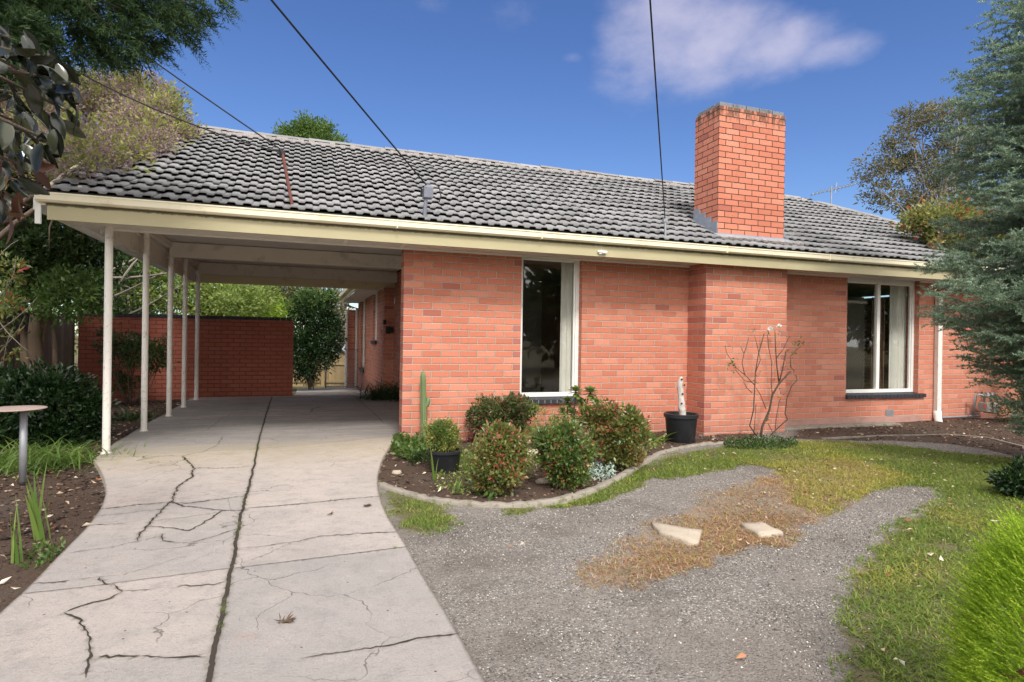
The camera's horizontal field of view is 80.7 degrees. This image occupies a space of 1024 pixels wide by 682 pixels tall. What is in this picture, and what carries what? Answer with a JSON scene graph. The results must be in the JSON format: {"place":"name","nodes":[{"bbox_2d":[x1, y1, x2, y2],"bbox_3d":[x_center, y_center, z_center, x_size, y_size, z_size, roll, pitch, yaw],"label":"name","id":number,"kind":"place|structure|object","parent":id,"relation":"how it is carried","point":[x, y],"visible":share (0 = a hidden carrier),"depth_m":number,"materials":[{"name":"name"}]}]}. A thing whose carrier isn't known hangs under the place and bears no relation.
{"place":"outdoors","nodes":[
{"label":"outdoors","id":0,"kind":"place"},
{"bbox_2d":[0,388,485,681],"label":"driveway","id":1,"kind":"structure","parent":0,"point":[148,569],"depth_m":3.26,"materials":[{"name":"concrete"}]},
{"bbox_2d":[132,408,395,632],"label":"crack weeds","id":2,"kind":"object","parent":1,"relation":"on","point":[237,533],"visible":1,"depth_m":3.83,"materials":[{"name":"green plant"}]},
{"bbox_2d":[276,611,294,623],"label":"dry twigs","id":3,"kind":"object","parent":1,"relation":"on","point":[289,619],"visible":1,"depth_m":2.66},
{"bbox_2d":[0,336,1023,681],"bbox_3d":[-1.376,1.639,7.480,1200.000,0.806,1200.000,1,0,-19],"label":"ground","id":4,"kind":"structure","parent":0,"point":[518,590],"depth_m":3.40,"materials":[{"name":"grey gravel"}]},
{"bbox_2d":[10,494,22,563],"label":"iris plant","id":5,"kind":"object","parent":4,"relation":"on","point":[14,553],"visible":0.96,"depth_m":3.42,"materials":[{"name":"green plant"}]},
{"bbox_2d":[0,240,37,365],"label":"twiggy shrub","id":6,"kind":"object","parent":4,"relation":"on","point":[7,295],"visible":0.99,"depth_m":7.53,"materials":[{"name":"green plant"}]},
{"bbox_2d":[0,405,47,482],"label":"bird table","id":7,"kind":"object","parent":4,"relation":"on","point":[23,410],"visible":0.98,"depth_m":5.13,"materials":[{"name":"silver metal"}]},
{"bbox_2d":[0,310,74,376],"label":"paling fence","id":8,"kind":"object","parent":4,"relation":"on","point":[65,333],"visible":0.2,"depth_m":10.97,"materials":[{"name":"brown wood"}]},
{"bbox_2d":[24,458,51,540],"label":"iris plant","id":9,"kind":"object","parent":4,"relation":"on","point":[34,511],"visible":0.93,"depth_m":3.77,"materials":[{"name":"green plant"}]},
{"bbox_2d":[18,536,65,569],"bbox_3d":[-2.711,1.227,3.502,0.212,0.091,0.540,1,0,-32],"label":"weed patch","id":10,"kind":"object","parent":4,"relation":"on","point":[46,553],"visible":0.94,"depth_m":3.50,"materials":[{"name":"green plant"}]},
{"bbox_2d":[0,26,86,243],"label":"magnolia tree","id":11,"kind":"object","parent":4,"relation":"on","point":[34,74],"visible":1,"depth_m":2.63,"materials":[{"name":"green plant"}]},
{"bbox_2d":[0,433,101,472],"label":"iris clump","id":12,"kind":"object","parent":4,"relation":"on","point":[28,447],"visible":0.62,"depth_m":6.04,"materials":[{"name":"green plant"}]},
{"bbox_2d":[0,356,120,450],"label":"camellia hedge","id":13,"kind":"object","parent":4,"relation":"on","point":[56,391],"visible":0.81,"depth_m":6.86,"materials":[{"name":"green plant"}]},
{"bbox_2d":[0,218,130,372],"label":"camellia tree","id":14,"kind":"object","parent":4,"relation":"on","point":[61,268],"visible":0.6,"depth_m":9.62,"materials":[{"name":"green plant"}]},
{"bbox_2d":[0,440,158,480],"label":"iris clump","id":15,"kind":"object","parent":4,"relation":"on","point":[42,462],"visible":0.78,"depth_m":5.86,"materials":[{"name":"green plant"}]},
{"bbox_2d":[0,63,215,250],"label":"privet tree","id":16,"kind":"object","parent":4,"relation":"on","point":[119,117],"visible":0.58,"depth_m":8.02,"materials":[{"name":"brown plant"}]},
{"bbox_2d":[0,0,247,107],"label":"cypress tree","id":17,"kind":"object","parent":4,"relation":"on","point":[166,19],"visible":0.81,"depth_m":4.81,"materials":[{"name":"green plant"}]},
{"bbox_2d":[75,250,182,332],"bbox_3d":[-8.124,-0.635,13.369,3.530,3.612,1.876,1,0,18],"label":"garden tree","id":18,"kind":"object","parent":4,"relation":"on","point":[128,270],"visible":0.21,"depth_m":13.43,"materials":[{"name":"green plant"}]},
{"bbox_2d":[89,322,179,404],"bbox_3d":[-6.782,0.401,10.919,1.398,1.535,0.918,1,0,-4],"label":"shrub","id":19,"kind":"object","parent":4,"relation":"on","point":[128,351],"visible":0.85,"depth_m":10.90,"materials":[{"name":"green plant"}]},
{"bbox_2d":[111,404,165,422],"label":"agapanthus plant","id":20,"kind":"object","parent":4,"relation":"on","point":[137,417],"visible":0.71,"depth_m":9.11,"materials":[{"name":"green plant"}]},
{"bbox_2d":[0,236,332,364],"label":"distant hedge","id":21,"kind":"object","parent":4,"relation":"on","point":[76,342],"visible":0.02,"depth_m":29.46,"materials":[{"name":"green plant"}]},
{"bbox_2d":[78,313,293,400],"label":"garden wall","id":22,"kind":"structure","parent":4,"relation":"on","point":[241,356],"depth_m":12.55,"materials":[{"name":"brick"}]},
{"bbox_2d":[112,255,285,316],"bbox_3d":[-7.950,-0.857,14.901,4.445,4.089,3.162,1,0,-19],"label":"garden tree","id":23,"kind":"object","parent":4,"relation":"on","point":[221,299],"visible":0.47,"depth_m":14.53,"materials":[{"name":"green plant"}]},
{"bbox_2d":[192,293,297,321],"bbox_3d":[-7.509,-0.198,17.034,3.317,2.760,1.708,1,0,-4],"label":"garden tree","id":24,"kind":"object","parent":4,"relation":"on","point":[278,314],"visible":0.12,"depth_m":16.96,"materials":[{"name":"green plant"}]},
{"bbox_2d":[244,285,321,321],"bbox_3d":[-7.145,-0.457,18.050,3.370,3.284,2.000,1,0,-8],"label":"garden tree","id":25,"kind":"object","parent":4,"relation":"on","point":[286,291],"visible":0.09,"depth_m":17.67,"materials":[{"name":"green plant"}]},
{"bbox_2d":[271,109,351,368],"bbox_3d":[-7.229,-3.609,22.068,3.334,9.582,2.424,1,0,-19],"label":"rounded tree","id":26,"kind":"object","parent":4,"relation":"on","point":[317,128],"visible":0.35,"depth_m":21.55,"materials":[{"name":"green plant"}]},
{"bbox_2d":[280,287,347,388],"bbox_3d":[-5.619,-0.172,16.770,2.052,3.027,2.083,1,0,-19],"label":"camellia shrub","id":27,"kind":"object","parent":4,"relation":"on","point":[311,348],"visible":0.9,"depth_m":16.53,"materials":[{"name":"green plant"}]},
{"bbox_2d":[293,355,344,385],"bbox_3d":[-7.465,1.199,22.411,4.052,1.397,0.138,1,0,-7],"label":"paling fence","id":28,"kind":"object","parent":4,"relation":"on","point":[334,373],"visible":0.06,"depth_m":22.54,"materials":[{"name":"beige wood"}]},
{"bbox_2d":[322,288,354,379],"bbox_3d":[-7.261,-0.141,25.051,2.093,4.603,2.122,1,0,-43],"label":"garden tree","id":29,"kind":"object","parent":4,"relation":"on","point":[339,306],"visible":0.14,"depth_m":24.80,"materials":[{"name":"green plant"}]},
{"bbox_2d":[339,376,398,401],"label":"agapanthus plant","id":30,"kind":"object","parent":4,"relation":"on","point":[390,393],"visible":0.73,"depth_m":12.35,"materials":[{"name":"green plant"}]},
{"bbox_2d":[392,470,401,473],"bbox_3d":[-1.092,1.256,5.722,0.094,0.052,0.089,1,0,-19],"label":"rock","id":31,"kind":"object","parent":4,"relation":"on","point":[396,471],"visible":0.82,"depth_m":5.70,"materials":[{"name":"stone"}]},
{"bbox_2d":[390,431,431,461],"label":"geranium plant","id":32,"kind":"object","parent":4,"relation":"on","point":[400,443],"visible":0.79,"depth_m":6.72,"materials":[{"name":"green plant"}]},
{"bbox_2d":[409,446,435,466],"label":"agapanthus plant","id":33,"kind":"object","parent":4,"relation":"on","point":[423,455],"visible":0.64,"depth_m":6.18,"materials":[{"name":"green plant"}]},
{"bbox_2d":[420,371,429,437],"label":"column cactus","id":34,"kind":"object","parent":4,"relation":"on","point":[425,403],"depth_m":7.41,"materials":[{"name":"green plant"}]},
{"bbox_2d":[429,441,437,480],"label":"iris plant","id":35,"kind":"object","parent":4,"relation":"on","point":[433,473],"visible":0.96,"depth_m":5.46,"materials":[{"name":"green plant"}]},
{"bbox_2d":[427,447,461,473],"bbox_3d":[-0.657,1.164,5.868,0.342,0.219,0.342,1,0,-19],"label":"plant pot","id":36,"kind":"object","parent":4,"relation":"on","point":[448,461],"visible":0.72,"depth_m":5.74,"materials":[{"name":"black plastic"}]},
{"bbox_2d":[417,416,462,451],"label":"box shrub","id":37,"kind":"object","parent":36,"relation":"in","point":[442,435],"visible":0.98,"depth_m":5.81,"materials":[{"name":"green plant"}]},
{"bbox_2d":[434,467,473,493],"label":"ground cover","id":38,"kind":"object","parent":4,"relation":"on","point":[449,485],"visible":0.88,"depth_m":5.41,"materials":[{"name":"green plant"}]},
{"bbox_2d":[450,474,461,492],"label":"iris plant","id":39,"kind":"object","parent":4,"relation":"on","point":[458,486],"visible":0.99,"depth_m":5.06,"materials":[{"name":"green plant"}]},
{"bbox_2d":[387,489,536,534],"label":"dull grass","id":40,"kind":"structure","parent":4,"relation":"on","point":[420,522],"depth_m":4.22,"materials":[{"name":"plant"}]},
{"bbox_2d":[455,434,476,469],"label":"iris plant","id":41,"kind":"object","parent":4,"relation":"on","point":[463,455],"visible":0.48,"depth_m":5.88,"materials":[{"name":"green plant"}]},
{"bbox_2d":[457,432,478,442],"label":"cordyline plant","id":42,"kind":"object","parent":4,"relation":"on","point":[470,439],"visible":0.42,"depth_m":7.60,"materials":[{"name":"red plant"}]},
{"bbox_2d":[474,484,504,500],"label":"ground cover","id":43,"kind":"object","parent":4,"relation":"on","point":[492,493],"visible":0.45,"depth_m":4.91,"materials":[{"name":"green plant"}]},
{"bbox_2d":[456,444,539,479],"bbox_3d":[-0.171,1.224,6.162,1.048,0.186,1.657,1,0,-2],"label":"ground cover","id":44,"kind":"object","parent":4,"relation":"on","point":[462,464],"visible":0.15,"depth_m":6.06,"materials":[{"name":"plant"}]},
{"bbox_2d":[466,418,533,496],"bbox_3d":[-0.112,0.984,5.077,0.634,0.668,0.564,1,0,37],"label":"nandina shrub","id":45,"kind":"object","parent":4,"relation":"on","point":[498,465],"visible":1,"depth_m":4.97,"materials":[{"name":"green plant"}]},
{"bbox_2d":[464,390,542,440],"bbox_3d":[-0.171,0.959,7.638,1.110,0.715,0.764,1,0,15],"label":"viburnum shrub","id":46,"kind":"object","parent":4,"relation":"on","point":[511,408],"visible":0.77,"depth_m":7.48,"materials":[{"name":"green plant"}]},
{"bbox_2d":[0,399,1022,665],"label":"fallen leaves","id":47,"kind":"object","parent":4,"relation":"on","point":[740,655],"visible":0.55,"depth_m":4.95,"materials":[{"name":"plant"}]},
{"bbox_2d":[0,399,1023,605],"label":"mulch","id":48,"kind":"object","parent":4,"relation":"on","point":[52,521],"visible":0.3,"depth_m":5.48,"materials":[{"name":"brown soil"}]},
{"bbox_2d":[33,102,1023,453],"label":"brick house","id":49,"kind":"structure","parent":4,"relation":"on","point":[465,280],"depth_m":8.71,"materials":[{"name":"brick"}]},
{"bbox_2d":[76,70,276,151],"bbox_3d":[-4.292,-2.938,6.199,3.601,1.602,0.016,1,0,-18],"label":"power cable","id":50,"kind":"object","parent":49,"relation":"attached to","point":[181,119],"visible":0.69,"depth_m":6.45,"materials":[{"name":"black rubber"}]},
{"bbox_2d":[156,62,280,148],"bbox_3d":[-3.926,-3.090,6.143,3.008,1.876,0.016,1,0,-25],"label":"power cable","id":51,"kind":"object","parent":49,"relation":"attached to","point":[218,106],"visible":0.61,"depth_m":6.49,"materials":[{"name":"black rubber"}]},
{"bbox_2d":[325,349,357,387],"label":"wire gate","id":52,"kind":"structure","parent":49,"relation":"attached to","point":[342,371],"depth_m":19.13,"materials":[{"name":"metal"}]},
{"bbox_2d":[270,0,426,184],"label":"power cable","id":53,"kind":"object","parent":49,"relation":"attached to","point":[321,60],"visible":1,"depth_m":5.46,"materials":[{"name":"black rubber"}]},
{"bbox_2d":[359,301,364,371],"bbox_3d":[-4.408,-0.152,17.954,0.170,2.108,1.240,1,0,-19],"label":"window","id":54,"kind":"structure","parent":49,"relation":"in","point":[361,369],"depth_m":18.47,"materials":[{"name":"paint"}]},
{"bbox_2d":[371,294,376,343],"bbox_3d":[-3.380,-0.555,15.026,0.170,1.258,0.940,1,0,-19],"label":"window","id":55,"kind":"structure","parent":49,"relation":"in","point":[372,341],"depth_m":15.40,"materials":[{"name":"paint"}]},
{"bbox_2d":[520,256,579,403],"bbox_3d":[0.495,-0.161,8.237,0.894,2.005,0.311,1,0,-19],"label":"window","id":56,"kind":"structure","parent":49,"relation":"in","point":[570,270],"depth_m":8.38,"materials":[{"name":"paint"}]},
{"bbox_2d":[649,0,664,217],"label":"power cable","id":57,"kind":"object","parent":49,"relation":"on","point":[656,98],"visible":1,"depth_m":5.51,"materials":[{"name":"black rubber"}]},
{"bbox_2d":[845,278,925,398],"bbox_3d":[6.266,-0.038,10.275,1.786,1.990,0.355,1,0,-19],"label":"window","id":58,"kind":"structure","parent":49,"relation":"in","point":[897,289],"depth_m":10.46,"materials":[{"name":"paint"}]},
{"bbox_2d":[971,392,998,414],"bbox_3d":[8.368,1.113,10.691,0.437,0.413,0.329,1,0,-19],"label":"gas meter","id":59,"kind":"object","parent":49,"relation":"attached to","point":[984,406],"visible":0.83,"depth_m":10.61,"materials":[{"name":"metal"}]},
{"bbox_2d":[535,477,554,483],"bbox_3d":[0.308,1.280,5.513,0.206,0.052,0.098,1,0,-19],"label":"rock","id":60,"kind":"object","parent":4,"relation":"on","point":[540,480],"visible":0.53,"depth_m":5.47,"materials":[{"name":"stone"}]},
{"bbox_2d":[525,401,566,446],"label":"catmint plant","id":61,"kind":"object","parent":4,"relation":"on","point":[548,421],"visible":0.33,"depth_m":7.48,"materials":[{"name":"green plant"}]},
{"bbox_2d":[378,441,732,507],"bbox_3d":[1.160,1.328,6.080,4.847,0.127,1.284,1,0,-33],"label":"garden edging","id":62,"kind":"object","parent":4,"relation":"on","point":[568,497],"visible":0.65,"depth_m":4.92,"materials":[{"name":"concrete"}]},
{"bbox_2d":[529,412,601,490],"bbox_3d":[0.476,0.997,5.367,0.669,0.742,0.635,1,0,-19],"label":"nandina shrub","id":63,"kind":"object","parent":4,"relation":"on","point":[566,457],"visible":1,"depth_m":5.25,"materials":[{"name":"green plant"}]},
{"bbox_2d":[558,385,600,439],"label":"aeonium plant","id":64,"kind":"object","parent":4,"relation":"on","point":[579,399],"visible":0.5,"depth_m":7.43,"materials":[{"name":"green plant"}]},
{"bbox_2d":[589,458,615,480],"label":"succulent plant","id":65,"kind":"object","parent":4,"relation":"on","point":[601,470],"visible":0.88,"depth_m":5.79,"materials":[{"name":"grey plant"}]},
{"bbox_2d":[575,395,651,470],"bbox_3d":[1.046,0.948,6.157,0.832,0.782,0.685,1,0,1],"label":"viburnum shrub","id":66,"kind":"object","parent":4,"relation":"on","point":[626,433],"visible":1,"depth_m":6.03,"materials":[{"name":"green plant"}]},
{"bbox_2d":[618,433,665,468],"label":"ground cover","id":67,"kind":"object","parent":4,"relation":"on","point":[655,442],"visible":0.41,"depth_m":7.32,"materials":[{"name":"green plant"}]},
{"bbox_2d":[649,432,675,440],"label":"iris plant","id":68,"kind":"object","parent":4,"relation":"on","point":[656,438],"visible":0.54,"depth_m":7.81,"materials":[{"name":"green plant"}]},
{"bbox_2d":[651,521,702,545],"bbox_3d":[1.087,1.308,4.078,0.389,0.056,0.290,1,0,29],"label":"stepping stone","id":69,"kind":"object","parent":4,"relation":"on","point":[689,536],"visible":0.88,"depth_m":4.04,"materials":[{"name":"beige stone"}]},
{"bbox_2d":[664,411,698,443],"bbox_3d":[2.196,1.124,7.832,0.448,0.371,0.448,1,0,-19],"label":"plant pot","id":70,"kind":"object","parent":4,"relation":"on","point":[683,427],"visible":0.98,"depth_m":7.67,"materials":[{"name":"black plastic"}]},
{"bbox_2d":[677,377,685,414],"bbox_3d":[2.205,0.742,7.833,0.125,0.559,0.105,1,0,-19],"label":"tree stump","id":71,"kind":"object","parent":70,"relation":"on","point":[681,403],"visible":0.84,"depth_m":7.80,"materials":[{"name":"white plant"}]},
{"bbox_2d":[379,439,1023,681],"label":"green grass","id":72,"kind":"structure","parent":4,"relation":"on","point":[985,464],"depth_m":4.21,"materials":[{"name":"green plant"}]},
{"bbox_2d":[415,440,1022,596],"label":"yellowing grass","id":73,"kind":"structure","parent":4,"relation":"on","point":[889,480],"depth_m":5.56,"materials":[{"name":"plant"}]},
{"bbox_2d":[561,458,898,594],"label":"dry grass","id":74,"kind":"structure","parent":4,"relation":"on","point":[702,539],"depth_m":4.12,"materials":[{"name":"brown plant"}]},
{"bbox_2d":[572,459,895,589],"bbox_3d":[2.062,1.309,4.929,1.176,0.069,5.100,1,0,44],"label":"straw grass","id":75,"kind":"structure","parent":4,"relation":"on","point":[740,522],"depth_m":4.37,"materials":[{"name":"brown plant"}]},
{"bbox_2d":[459,421,1023,677],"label":"dry litter","id":76,"kind":"object","parent":4,"relation":"on","point":[803,522],"visible":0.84,"depth_m":4.71,"materials":[{"name":"brown plant"}]},
{"bbox_2d":[723,434,797,449],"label":"ground cover","id":77,"kind":"object","parent":4,"relation":"on","point":[757,441],"visible":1,"depth_m":7.54,"materials":[{"name":"green plant"}]},
{"bbox_2d":[740,521,782,537],"bbox_3d":[1.727,1.318,4.186,0.232,0.055,0.264,1,0,-19],"label":"stepping stone","id":78,"kind":"object","parent":4,"relation":"on","point":[758,529],"visible":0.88,"depth_m":4.14,"materials":[{"name":"beige stone"}]},
{"bbox_2d":[725,324,804,436],"bbox_3d":[3.579,0.590,8.552,1.425,1.686,0.175,1,0,-19],"label":"rose bush","id":79,"kind":"object","parent":4,"relation":"on","point":[775,389],"visible":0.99,"depth_m":8.55,"materials":[{"name":"brown plant"}]},
{"bbox_2d":[821,434,1023,447],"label":"garden edging","id":80,"kind":"object","parent":4,"relation":"on","point":[848,437],"visible":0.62,"depth_m":8.42,"materials":[{"name":"concrete"}]},
{"bbox_2d":[847,96,1000,231],"bbox_3d":[16.373,-4.191,24.040,5.967,11.480,3.216,1,0,3],"label":"gum tree","id":81,"kind":"object","parent":4,"relation":"on","point":[900,165],"visible":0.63,"depth_m":23.86,"materials":[{"name":"green plant"}]},
{"bbox_2d":[888,187,1023,399],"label":"flowering camellia","id":82,"kind":"object","parent":4,"relation":"on","point":[915,221],"visible":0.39,"depth_m":10.46,"materials":[{"name":"green plant"}]},
{"bbox_2d":[907,0,1023,435],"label":"spruce tree","id":83,"kind":"object","parent":4,"relation":"on","point":[1000,329],"visible":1,"depth_m":6.57,"materials":[{"name":"green plant"}]},
{"bbox_2d":[927,496,1023,681],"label":"golden conifer","id":84,"kind":"object","parent":4,"relation":"on","point":[1000,569],"visible":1,"depth_m":1.85,"materials":[{"name":"green plant"}]},
{"bbox_2d":[982,453,1023,497],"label":"gardenia shrub","id":85,"kind":"object","parent":4,"relation":"on","point":[1007,480],"visible":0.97,"depth_m":5.26,"materials":[{"name":"green plant"}]},
{"bbox_2d":[983,362,1023,423],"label":"understory shrub","id":86,"kind":"object","parent":4,"relation":"on","point":[1000,408],"visible":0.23,"depth_m":10.40,"materials":[{"name":"green plant"}]},
{"bbox_2d":[0,0,1023,335],"label":"sky","id":87,"kind":"structure","parent":0,"point":[566,84],"materials":[{"name":"blue"}]},
{"bbox_2d":[408,430,1009,681],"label":"gravel","id":88,"kind":"structure","parent":0,"point":[796,558],"depth_m":3.67,"materials":[{"name":"grey gravel"}]}
]}

